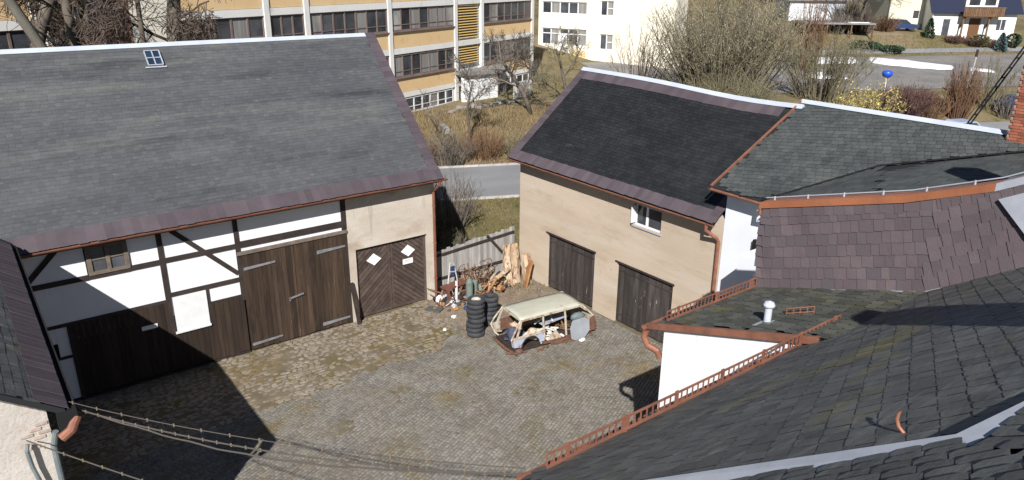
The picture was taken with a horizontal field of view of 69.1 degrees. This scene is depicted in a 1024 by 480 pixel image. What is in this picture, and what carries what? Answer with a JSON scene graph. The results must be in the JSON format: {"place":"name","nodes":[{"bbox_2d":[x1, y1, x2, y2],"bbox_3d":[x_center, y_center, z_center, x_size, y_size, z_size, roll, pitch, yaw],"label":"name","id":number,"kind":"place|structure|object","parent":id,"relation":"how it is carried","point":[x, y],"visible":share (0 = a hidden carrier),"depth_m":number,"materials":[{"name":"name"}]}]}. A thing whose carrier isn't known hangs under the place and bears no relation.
{"place":"outdoors","nodes":[
{"label":"outdoors","id":0,"kind":"place"},
{"bbox_2d":[46,273,662,479],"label":"courtyard","id":1,"kind":"structure","parent":0,"point":[413,380],"depth_m":22.56,"materials":[{"name":"stone"}]},
{"bbox_2d":[0,239,81,479],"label":"corner outbuilding","id":2,"kind":"structure","parent":1,"relation":"on","point":[34,387],"depth_m":12.74,"materials":[{"name":"paint"}]},
{"bbox_2d":[26,440,142,479],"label":"overhead cable","id":3,"kind":"object","parent":2,"relation":"attached to","point":[82,460],"visible":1,"depth_m":11.86,"materials":[{"name":"grey plastic"}]},
{"bbox_2d":[67,401,525,475],"bbox_3d":[-3.819,2.892,11.183,8.613,1.237,0.026,8,22,21],"label":"overhead cable","id":4,"kind":"object","parent":2,"relation":"attached to","point":[426,469],"visible":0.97,"depth_m":10.98,"materials":[{"name":"grey plastic"}]},
{"bbox_2d":[0,32,447,399],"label":"barn","id":5,"kind":"structure","parent":1,"relation":"on","point":[168,208],"depth_m":24.34,"materials":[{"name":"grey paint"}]},
{"bbox_2d":[83,240,130,275],"bbox_3d":[-11.976,0.521,21.993,1.120,0.900,0.065,-14,25,-35],"label":"window","id":6,"kind":"structure","parent":5,"relation":"in","point":[113,248],"depth_m":21.98,"materials":[{"name":"brown glass"}]},
{"bbox_2d":[350,282,360,324],"bbox_3d":[-5.782,2.352,27.454,0.349,1.636,0.143,11,23,26],"label":"leaning board","id":7,"kind":"object","parent":1,"relation":"on","point":[355,303],"visible":1,"depth_m":27.43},
{"bbox_2d":[427,283,473,306],"bbox_3d":[-2.112,2.260,29.688,2.365,1.108,1.580,-14,25,-35],"label":"scrap heap","id":8,"kind":"object","parent":1,"relation":"on","point":[461,295],"visible":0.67,"depth_m":29.51,"materials":[{"name":"metal"}]},
{"bbox_2d":[433,298,463,310],"bbox_3d":[-2.452,2.545,29.242,1.139,0.375,1.139,5,20,11],"label":"scrap heap","id":9,"kind":"object","parent":8,"relation":"on","point":[441,304],"visible":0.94,"depth_m":29.09,"materials":[{"name":"multicoloured"}]},
{"bbox_2d":[440,278,466,300],"bbox_3d":[-2.249,2.042,29.742,1.206,0.695,0.441,-17,26,-39],"label":"rusty bench","id":10,"kind":"object","parent":8,"relation":"on","point":[449,286],"visible":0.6,"depth_m":29.49,"materials":[{"name":"metal"}]},
{"bbox_2d":[466,277,472,301],"bbox_3d":[-1.683,1.960,29.447,0.280,1.060,0.273,-14,25,-35],"label":"gas cylinder","id":11,"kind":"object","parent":1,"relation":"on","point":[469,286],"visible":0.78,"depth_m":29.30,"materials":[{"name":"green metal"}]},
{"bbox_2d":[436,226,514,290],"bbox_3d":[-1.611,0.773,31.259,4.265,2.046,0.260,-14,25,-35],"label":"wooden fence","id":12,"kind":"object","parent":1,"relation":"on","point":[473,251],"visible":0.56,"depth_m":31.21,"materials":[{"name":"wood"}]},
{"bbox_2d":[446,276,506,304],"bbox_3d":[-1.452,2.072,30.277,2.525,1.060,2.054,-2,20,-8],"label":"scrap heap","id":13,"kind":"object","parent":1,"relation":"on","point":[481,291],"visible":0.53,"depth_m":30.21,"materials":[{"name":"beige metal"}]},
{"bbox_2d":[417,276,550,329],"bbox_3d":[-0.943,2.378,29.808,5.140,0.090,3.574,-14,25,-35],"label":"rubble","id":14,"kind":"object","parent":1,"relation":"on","point":[498,302],"visible":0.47,"depth_m":29.86,"materials":[{"name":"wood"}]},
{"bbox_2d":[479,269,513,292],"bbox_3d":[-0.726,1.814,31.097,2.545,0.905,1.508,-14,25,-35],"label":"scrap heap","id":15,"kind":"object","parent":1,"relation":"on","point":[491,281],"visible":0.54,"depth_m":30.89,"materials":[{"name":"brown wood"}]},
{"bbox_2d":[456,258,497,282],"bbox_3d":[-1.428,1.379,30.615,2.282,1.255,0.830,-14,25,-35],"label":"scrap tangle","id":16,"kind":"object","parent":15,"relation":"on","point":[468,274],"visible":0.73,"depth_m":30.48,"materials":[{"name":"beige metal"}]},
{"bbox_2d":[502,244,514,285],"bbox_3d":[-0.156,1.072,31.171,0.467,1.798,0.928,-7,21,-19],"label":"split log","id":17,"kind":"object","parent":1,"relation":"on","point":[507,257],"visible":0.89,"depth_m":31.02,"materials":[{"name":"brown wood"}]},
{"bbox_2d":[512,243,520,282],"bbox_3d":[0.162,0.968,31.405,0.417,1.705,0.805,-4,21,-12],"label":"split log","id":18,"kind":"object","parent":1,"relation":"on","point":[516,269],"visible":0.84,"depth_m":31.27,"materials":[{"name":"brown wood"}]},
{"bbox_2d":[521,253,531,282],"bbox_3d":[0.628,1.218,31.415,0.410,1.301,0.710,-6,21,-16],"label":"split log","id":19,"kind":"object","parent":1,"relation":"on","point":[525,257],"visible":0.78,"depth_m":31.29,"materials":[{"name":"brown wood"}]},
{"bbox_2d":[523,259,533,287],"bbox_3d":[0.687,1.403,31.104,0.304,1.051,0.878,11,23,26],"label":"bark slab","id":20,"kind":"object","parent":1,"relation":"on","point":[528,272],"depth_m":30.99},
{"bbox_2d":[490,291,596,354],"bbox_3d":[1.176,2.877,26.624,3.815,1.352,1.563,-11,23,-29],"label":"car wreck","id":21,"kind":"object","parent":1,"relation":"on","point":[521,312],"visible":0.93,"depth_m":26.28,"materials":[{"name":"beige paint"}]},
{"bbox_2d":[534,312,566,324],"bbox_3d":[1.392,2.824,26.757,1.122,0.070,0.524,-14,25,-35],"label":"loose panel","id":22,"kind":"object","parent":21,"relation":"on","point":[555,317],"visible":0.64,"depth_m":26.72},
{"bbox_2d":[570,317,589,339],"bbox_3d":[2.434,3.172,26.576,0.840,0.730,0.176,-11,23,-29],"label":"plastic sheet","id":23,"kind":"object","parent":1,"relation":"on","point":[579,328],"visible":1,"depth_m":26.55,"materials":[{"name":"plastic"}]},
{"bbox_2d":[467,303,484,309],"bbox_3d":[-1.294,2.314,26.540,0.644,0.180,0.644,-14,25,-35],"label":"tyre","id":24,"kind":"object","parent":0,"point":[471,307],"visible":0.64,"depth_m":26.30,"materials":[{"name":"rubber"}]},
{"bbox_2d":[467,295,484,305],"bbox_3d":[-1.281,2.147,26.465,0.644,0.180,0.644,-14,25,-35],"label":"tyre","id":25,"kind":"object","parent":24,"relation":"on","point":[475,300],"visible":1,"depth_m":26.32,"materials":[{"name":"rubber"}]},
{"bbox_2d":[434,163,519,201],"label":"road","id":26,"kind":"structure","parent":0,"point":[498,180],"depth_m":46.80,"materials":[{"name":"asphalt"}]},
{"bbox_2d":[485,297,497,307],"bbox_3d":[-0.826,2.327,27.581,0.644,0.180,0.644,-14,25,-35],"label":"tyre","id":27,"kind":"object","parent":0,"point":[491,305],"visible":0.5,"depth_m":27.32,"materials":[{"name":"rubber"}]},
{"bbox_2d":[482,292,498,302],"bbox_3d":[-0.813,2.141,27.558,0.644,0.180,0.644,-14,25,-35],"label":"tyre","id":28,"kind":"object","parent":27,"relation":"on","point":[494,298],"visible":0.85,"depth_m":27.46,"materials":[{"name":"rubber"}]},
{"bbox_2d":[413,0,1023,343],"bbox_3d":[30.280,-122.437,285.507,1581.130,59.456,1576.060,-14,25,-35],"label":"terrain","id":29,"kind":"structure","parent":0,"point":[990,113],"depth_m":66.84,"materials":[{"name":"brown plant"}]},
{"bbox_2d":[3,0,47,47],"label":"bare tree","id":30,"kind":"object","parent":29,"relation":"on","point":[25,24],"visible":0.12,"depth_m":27.10,"materials":[{"name":"brown plant"}]},
{"bbox_2d":[18,0,89,45],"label":"bare tree","id":31,"kind":"object","parent":29,"relation":"on","point":[84,13],"visible":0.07,"depth_m":33.73,"materials":[{"name":"brown plant"}]},
{"bbox_2d":[22,0,120,47],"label":"bare tree","id":32,"kind":"object","parent":29,"relation":"on","point":[47,16],"visible":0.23,"depth_m":32.41,"materials":[{"name":"brown plant"}]},
{"bbox_2d":[0,0,166,45],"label":"bare tree","id":33,"kind":"object","parent":29,"relation":"on","point":[67,14],"visible":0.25,"depth_m":30.42,"materials":[{"name":"brown plant"}]},
{"bbox_2d":[135,0,145,42],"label":"bare tree","id":34,"kind":"object","parent":29,"relation":"on","point":[140,25],"visible":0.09,"depth_m":30.29,"materials":[{"name":"brown plant"}]},
{"bbox_2d":[57,0,231,45],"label":"bare tree","id":35,"kind":"object","parent":29,"relation":"on","point":[178,28],"visible":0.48,"depth_m":30.00,"materials":[{"name":"brown plant"}]},
{"bbox_2d":[0,0,533,112],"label":"school building","id":36,"kind":"structure","parent":29,"relation":"on","point":[419,40],"depth_m":55.06,"materials":[{"name":"paint"}]},
{"bbox_2d":[0,30,30,49],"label":"window","id":37,"kind":"structure","parent":36,"relation":"in","point":[14,39],"depth_m":32.82,"materials":[{"name":"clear glass"}]},
{"bbox_2d":[181,16,264,39],"bbox_3d":[-16.221,-11.620,41.745,0.100,1.620,5.860,12,23,30],"label":"window","id":38,"kind":"structure","parent":36,"relation":"in","point":[245,27],"depth_m":42.60,"materials":[{"name":"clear glass"}]},
{"bbox_2d":[270,14,304,36],"bbox_3d":[-13.757,-12.964,45.483,0.100,1.620,2.810,12,23,30],"label":"window","id":39,"kind":"structure","parent":36,"relation":"in","point":[281,25],"depth_m":45.47,"materials":[{"name":"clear glass"}]},
{"bbox_2d":[310,9,389,34],"bbox_3d":[-10.802,-14.499,49.861,0.230,1.690,7.510,12,23,30],"label":"window","id":40,"kind":"structure","parent":36,"relation":"in","point":[362,21],"depth_m":49.83,"materials":[{"name":"grey glass"}]},
{"bbox_2d":[392,5,454,32],"bbox_3d":[-6.629,-16.774,56.190,0.230,1.690,7.640,12,23,30],"label":"window","id":41,"kind":"structure","parent":36,"relation":"in","point":[416,18],"depth_m":56.08,"materials":[{"name":"grey glass"}]},
{"bbox_2d":[394,48,455,79],"bbox_3d":[-6.659,-13.657,57.331,0.230,1.690,7.640,12,23,30],"label":"window","id":42,"kind":"structure","parent":36,"relation":"in","point":[428,62],"depth_m":57.13,"materials":[{"name":"grey glass"}]},
{"bbox_2d":[405,88,453,112],"bbox_3d":[-6.686,-10.853,58.356,0.230,1.220,7.240,12,23,30],"label":"window","id":43,"kind":"structure","parent":36,"relation":"in","point":[444,96],"depth_m":58.85,"materials":[{"name":"white paint"}]},
{"bbox_2d":[484,37,529,63],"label":"window","id":44,"kind":"structure","parent":36,"relation":"in","point":[488,50],"depth_m":65.24,"materials":[{"name":"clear glass"}]},
{"bbox_2d":[484,0,530,23],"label":"window","id":45,"kind":"structure","parent":36,"relation":"in","point":[513,10],"depth_m":65.69,"materials":[{"name":"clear glass"}]},
{"bbox_2d":[499,72,528,87],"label":"window","id":46,"kind":"structure","parent":36,"relation":"in","point":[520,77],"depth_m":69.52,"materials":[{"name":"white paint"}]},
{"bbox_2d":[417,89,444,144],"bbox_3d":[-5.377,-8.087,50.684,2.461,4.536,2.112,-14,25,-35],"label":"bare sapling","id":47,"kind":"object","parent":29,"relation":"on","point":[437,130],"visible":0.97,"depth_m":50.73,"materials":[{"name":"brown plant"}]},
{"bbox_2d":[436,214,442,251],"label":"ivy clump","id":48,"kind":"object","parent":29,"relation":"on","point":[439,231],"visible":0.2,"depth_m":32.52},
{"bbox_2d":[426,127,477,165],"bbox_3d":[-4.175,-6.246,49.901,3.853,2.510,3.704,9,22,22],"label":"bramble bush","id":49,"kind":"object","parent":29,"relation":"on","point":[447,151],"visible":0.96,"depth_m":49.82,"materials":[{"name":"plant"}]},
{"bbox_2d":[436,223,474,250],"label":"tall weeds","id":50,"kind":"object","parent":29,"relation":"on","point":[459,242],"visible":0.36,"depth_m":32.75,"materials":[{"name":"plant"}]},
{"bbox_2d":[434,164,483,232],"bbox_3d":[-3.397,-2.345,37.779,4.084,3.521,4.114,2,20,5],"label":"bare shrub","id":51,"kind":"object","parent":29,"relation":"on","point":[457,215],"visible":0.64,"depth_m":37.47,"materials":[{"name":"plant"}]},
{"bbox_2d":[442,52,499,142],"bbox_3d":[-2.963,-10.057,52.416,3.775,6.689,4.304,-14,25,-35],"label":"bare sapling","id":52,"kind":"object","parent":29,"relation":"on","point":[469,94],"visible":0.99,"depth_m":51.82,"materials":[{"name":"brown plant"}]},
{"bbox_2d":[411,101,549,165],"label":"dry grass","id":53,"kind":"structure","parent":29,"relation":"on","point":[494,118],"depth_m":56.02,"materials":[{"name":"plant"}]},
{"bbox_2d":[458,124,509,160],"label":"bramble bush","id":54,"kind":"object","parent":29,"relation":"on","point":[492,149],"visible":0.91,"depth_m":51.02,"materials":[{"name":"plant"}]},
{"bbox_2d":[425,195,553,300],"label":"verge grass","id":55,"kind":"structure","parent":29,"relation":"on","point":[498,214],"depth_m":39.28,"materials":[{"name":"plant"}]},
{"bbox_2d":[472,27,553,114],"bbox_3d":[0.150,-13.085,57.622,5.894,6.662,5.002,7,21,17],"label":"bare tree","id":56,"kind":"object","parent":29,"relation":"on","point":[520,56],"visible":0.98,"depth_m":57.09,"materials":[{"name":"brown plant"}]},
{"bbox_2d":[501,127,528,154],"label":"bramble bush","id":57,"kind":"object","parent":29,"relation":"on","point":[511,146],"visible":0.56,"depth_m":51.80,"materials":[{"name":"plant"}]},
{"bbox_2d":[513,80,531,98],"bbox_3d":[0.938,-12.768,63.440,0.105,1.600,3.150,12,23,30],"label":"garden railing","id":58,"kind":"object","parent":29,"relation":"on","point":[515,93],"visible":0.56,"depth_m":63.06,"materials":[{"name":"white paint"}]},
{"bbox_2d":[523,25,593,109],"bbox_3d":[3.418,-13.160,57.474,6.017,6.755,4.625,-14,25,-35],"label":"bare tree","id":59,"kind":"object","parent":29,"relation":"on","point":[570,47],"visible":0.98,"depth_m":57.48,"materials":[{"name":"brown plant"}]},
{"bbox_2d":[538,0,687,68],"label":"school annex","id":60,"kind":"object","parent":29,"relation":"on","point":[599,23],"visible":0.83,"depth_m":80.59,"materials":[{"name":"white paint"}]},
{"bbox_2d":[542,27,585,46],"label":"window","id":61,"kind":"structure","parent":60,"relation":"in","point":[547,33],"depth_m":83.86,"materials":[{"name":"glass"}]},
{"bbox_2d":[543,1,586,14],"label":"window","id":62,"kind":"structure","parent":60,"relation":"in","point":[578,8],"depth_m":82.43,"materials":[{"name":"glass"}]},
{"bbox_2d":[600,34,612,49],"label":"window","id":63,"kind":"structure","parent":60,"relation":"in","point":[606,40],"depth_m":81.04,"materials":[{"name":"white paint"}]},
{"bbox_2d":[601,1,613,15],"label":"window","id":64,"kind":"structure","parent":60,"relation":"in","point":[607,7],"depth_m":79.86,"materials":[{"name":"white paint"}]},
{"bbox_2d":[605,18,677,78],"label":"willow bush","id":65,"kind":"object","parent":29,"relation":"on","point":[640,70],"visible":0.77,"depth_m":65.53,"materials":[{"name":"plant"}]},
{"bbox_2d":[506,67,804,342],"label":"garage building","id":66,"kind":"structure","parent":29,"relation":"on","point":[622,212],"depth_m":27.16,"materials":[{"name":"beige paint"}]},
{"bbox_2d":[548,235,571,294],"bbox_3d":[1.971,1.004,30.264,0.102,2.360,1.384,-14,25,-35],"label":"door leaf","id":67,"kind":"structure","parent":66,"relation":"in","point":[560,251],"depth_m":30.22,"materials":[{"name":"brown wood"}]},
{"bbox_2d":[570,244,594,306],"bbox_3d":[2.814,1.393,29.222,0.102,2.360,1.384,-14,25,-35],"label":"door leaf","id":68,"kind":"structure","parent":66,"relation":"in","point":[583,261],"depth_m":29.22,"materials":[{"name":"brown wood"}]},
{"bbox_2d":[616,263,645,331],"bbox_3d":[4.359,2.097,27.310,0.102,2.380,1.329,-14,25,-35],"label":"door leaf","id":69,"kind":"structure","parent":66,"relation":"in","point":[631,282],"depth_m":27.27,"materials":[{"name":"brown wood"}]},
{"bbox_2d":[630,204,661,232],"bbox_3d":[4.671,-0.743,25.664,0.320,0.790,1.280,-14,25,-35],"label":"window","id":70,"kind":"structure","parent":66,"relation":"in","point":[643,216],"depth_m":25.83,"materials":[{"name":"white paint"}]},
{"bbox_2d":[641,275,672,342],"bbox_3d":[5.170,2.470,26.309,0.102,2.380,1.329,-14,25,-35],"label":"door leaf","id":71,"kind":"structure","parent":66,"relation":"in","point":[657,294],"depth_m":26.30,"materials":[{"name":"brown wood"}]},
{"bbox_2d":[626,0,817,95],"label":"willow bush","id":72,"kind":"object","parent":29,"relation":"on","point":[727,54],"visible":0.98,"depth_m":62.19,"materials":[{"name":"brown plant"}]},
{"bbox_2d":[682,67,793,101],"bbox_3d":[17.032,-11.699,58.711,10.893,4.632,8.158,-14,25,-35],"label":"olive shrub","id":73,"kind":"object","parent":29,"relation":"on","point":[756,92],"visible":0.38,"depth_m":58.78,"materials":[{"name":"green plant"}]},
{"bbox_2d":[516,267,1023,479],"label":"house","id":74,"kind":"structure","parent":29,"relation":"on","point":[767,383],"depth_m":8.18,"materials":[{"name":"white paint"}]},
{"bbox_2d":[753,172,1023,292],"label":"firewall","id":75,"kind":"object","parent":74,"relation":"attached to","point":[926,240],"visible":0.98,"depth_m":13.78,"materials":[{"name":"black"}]},
{"bbox_2d":[775,0,851,20],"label":"pale blue house","id":76,"kind":"structure","parent":29,"relation":"on","point":[800,2],"depth_m":105.26,"materials":[{"name":"paint"}]},
{"bbox_2d":[796,0,834,70],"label":"russet shrub","id":77,"kind":"object","parent":29,"relation":"on","point":[819,37],"visible":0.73,"depth_m":76.97,"materials":[{"name":"plant"}]},
{"bbox_2d":[770,22,885,101],"bbox_3d":[27.191,-15.601,64.350,9.064,6.659,9.378,9,22,23],"label":"olive shrub","id":78,"kind":"object","parent":29,"relation":"on","point":[830,72],"visible":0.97,"depth_m":63.92,"materials":[{"name":"brown plant"}]},
{"bbox_2d":[792,20,875,40],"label":"carport","id":79,"kind":"object","parent":29,"relation":"on","point":[852,23],"visible":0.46,"depth_m":94.23,"materials":[{"name":"grey wood"}]},
{"bbox_2d":[651,34,1022,124],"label":"lawn grass","id":80,"kind":"structure","parent":29,"relation":"on","point":[905,41],"depth_m":93.54,"materials":[{"name":"plant"}]},
{"bbox_2d":[819,8,855,33],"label":"garden shrub","id":81,"kind":"object","parent":29,"relation":"on","point":[836,18],"visible":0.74,"depth_m":95.39,"materials":[{"name":"plant"}]},
{"bbox_2d":[831,0,869,20],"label":"garden shrub","id":82,"kind":"object","parent":29,"relation":"on","point":[851,9],"visible":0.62,"depth_m":100.06,"materials":[{"name":"plant"}]},
{"bbox_2d":[848,11,878,32],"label":"garden shrub","id":83,"kind":"object","parent":29,"relation":"on","point":[863,27],"visible":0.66,"depth_m":96.29,"materials":[{"name":"plant"}]},
{"bbox_2d":[846,40,882,48],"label":"flat juniper","id":84,"kind":"object","parent":29,"relation":"on","point":[875,44],"visible":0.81,"depth_m":90.67,"materials":[{"name":"green plant"}]},
{"bbox_2d":[708,46,1023,295],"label":"slate roofed house","id":85,"kind":"structure","parent":29,"relation":"on","point":[811,147],"depth_m":21.33,"materials":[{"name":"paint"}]},
{"bbox_2d":[833,76,911,113],"bbox_3d":[28.759,-11.076,59.160,5.955,4.600,5.871,-14,25,-35],"label":"blossom shrub","id":86,"kind":"object","parent":29,"relation":"on","point":[870,99],"visible":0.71,"depth_m":58.94,"materials":[{"name":"plant"}]},
{"bbox_2d":[851,0,913,29],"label":"bare tree","id":87,"kind":"object","parent":29,"relation":"on","point":[864,6],"visible":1,"depth_m":94.17,"materials":[{"name":"brown plant"}]},
{"bbox_2d":[875,13,902,31],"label":"garden shrub","id":88,"kind":"object","parent":29,"relation":"on","point":[889,25],"visible":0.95,"depth_m":98.02,"materials":[{"name":"plant"}]},
{"bbox_2d":[877,44,905,51],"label":"flat juniper","id":89,"kind":"object","parent":29,"relation":"on","point":[893,48],"visible":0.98,"depth_m":90.82,"materials":[{"name":"green plant"}]},
{"bbox_2d":[864,0,925,28],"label":"cream house","id":90,"kind":"structure","parent":29,"relation":"on","point":[912,13],"depth_m":101.05,"materials":[{"name":"beige"}]},
{"bbox_2d":[886,19,918,30],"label":"parked car","id":91,"kind":"object","parent":29,"relation":"on","point":[906,24],"visible":0.67,"depth_m":98.80,"materials":[{"name":"blue paint"}]},
{"bbox_2d":[877,81,941,116],"bbox_3d":[32.755,-11.782,61.810,6.387,3.437,5.472,-2,20,-6],"label":"plum shrub","id":92,"kind":"object","parent":29,"relation":"on","point":[909,96],"visible":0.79,"depth_m":61.00,"materials":[{"name":"plant"}]},
{"bbox_2d":[921,18,934,37],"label":"conifer tree","id":93,"kind":"object","parent":29,"relation":"on","point":[930,26],"visible":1,"depth_m":96.32,"materials":[{"name":"green plant"}]},
{"bbox_2d":[911,89,957,119],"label":"rusty shrub","id":94,"kind":"object","parent":29,"relation":"on","point":[934,116],"visible":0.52,"depth_m":61.74,"materials":[{"name":"plant"}]},
{"bbox_2d":[942,33,967,43],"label":"garden hedge","id":95,"kind":"object","parent":29,"relation":"on","point":[952,39],"visible":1,"depth_m":95.60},
{"bbox_2d":[942,53,988,118],"bbox_3d":[37.942,-12.895,62.209,3.406,5.480,3.222,-14,25,-35],"label":"rusty shrub","id":96,"kind":"object","parent":29,"relation":"on","point":[959,92],"visible":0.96,"depth_m":62.12,"materials":[{"name":"plant"}]},
{"bbox_2d":[921,0,1023,41],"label":"white house","id":97,"kind":"structure","parent":29,"relation":"on","point":[993,19],"depth_m":97.08,"materials":[{"name":"white"}]},
{"bbox_2d":[940,19,950,35],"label":"window","id":98,"kind":"structure","parent":97,"relation":"in","point":[946,22],"depth_m":98.00,"materials":[{"name":"glass"}]},
{"bbox_2d":[966,18,980,37],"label":"door","id":99,"kind":"structure","parent":97,"relation":"in","point":[974,23],"depth_m":97.47,"materials":[{"name":"brown"}]},
{"bbox_2d":[968,34,991,46],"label":"bush","id":100,"kind":"object","parent":29,"relation":"on","point":[976,36],"visible":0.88,"depth_m":94.82,"materials":[{"name":"green plant"}]},
{"bbox_2d":[964,51,1020,109],"bbox_3d":[42.047,-14.021,64.875,4.851,4.960,4.900,4,20,9],"label":"grey shrub","id":101,"kind":"object","parent":29,"relation":"on","point":[997,74],"visible":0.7,"depth_m":64.36,"materials":[{"name":"plant"}]},
{"bbox_2d":[992,32,1007,51],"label":"blue conifer","id":102,"kind":"object","parent":29,"relation":"on","point":[1002,37],"visible":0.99,"depth_m":94.08,"materials":[{"name":"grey plant"}]},
{"bbox_2d":[990,88,1015,118],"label":"grey shrub","id":103,"kind":"object","parent":29,"relation":"on","point":[1004,113],"visible":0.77,"depth_m":63.54,"materials":[{"name":"plant"}]},
{"bbox_2d":[991,94,1016,111],"bbox_3d":[44.539,-11.931,64.964,4.320,1.442,1.690,-2,20,-7],"label":"parked car","id":104,"kind":"object","parent":29,"relation":"on","point":[1012,102],"visible":0.21,"depth_m":64.52,"materials":[{"name":"blue paint"}]},
{"bbox_2d":[1006,33,1022,47],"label":"round evergreen","id":105,"kind":"object","parent":29,"relation":"on","point":[1017,42],"visible":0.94,"depth_m":95.53,"materials":[{"name":"green plant"}]},
{"bbox_2d":[581,54,1023,93],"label":"parking lot","id":106,"kind":"structure","parent":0,"point":[935,77],"depth_m":78.00,"materials":[{"name":"asphalt"}]},
{"bbox_2d":[868,56,953,68],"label":"snow bank","id":107,"kind":"structure","parent":106,"relation":"on","point":[901,62],"depth_m":83.03,"materials":[{"name":"snow"}]},
{"bbox_2d":[685,47,1023,56],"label":"garden path","id":108,"kind":"structure","parent":0,"point":[923,50],"depth_m":93.05,"materials":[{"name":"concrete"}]},
{"bbox_2d":[979,121,1009,129],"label":"side street","id":109,"kind":"structure","parent":0,"point":[999,125],"depth_m":62.27,"materials":[{"name":"asphalt"}]},
{"bbox_2d":[945,118,980,125],"bbox_3d":[36.182,-8.898,59.468,4.320,1.442,1.690,-6,21,-16],"label":"parked car","id":110,"kind":"object","parent":109,"relation":"on","point":[962,120],"visible":0.02,"depth_m":58.87,"materials":[{"name":"silver metal"}]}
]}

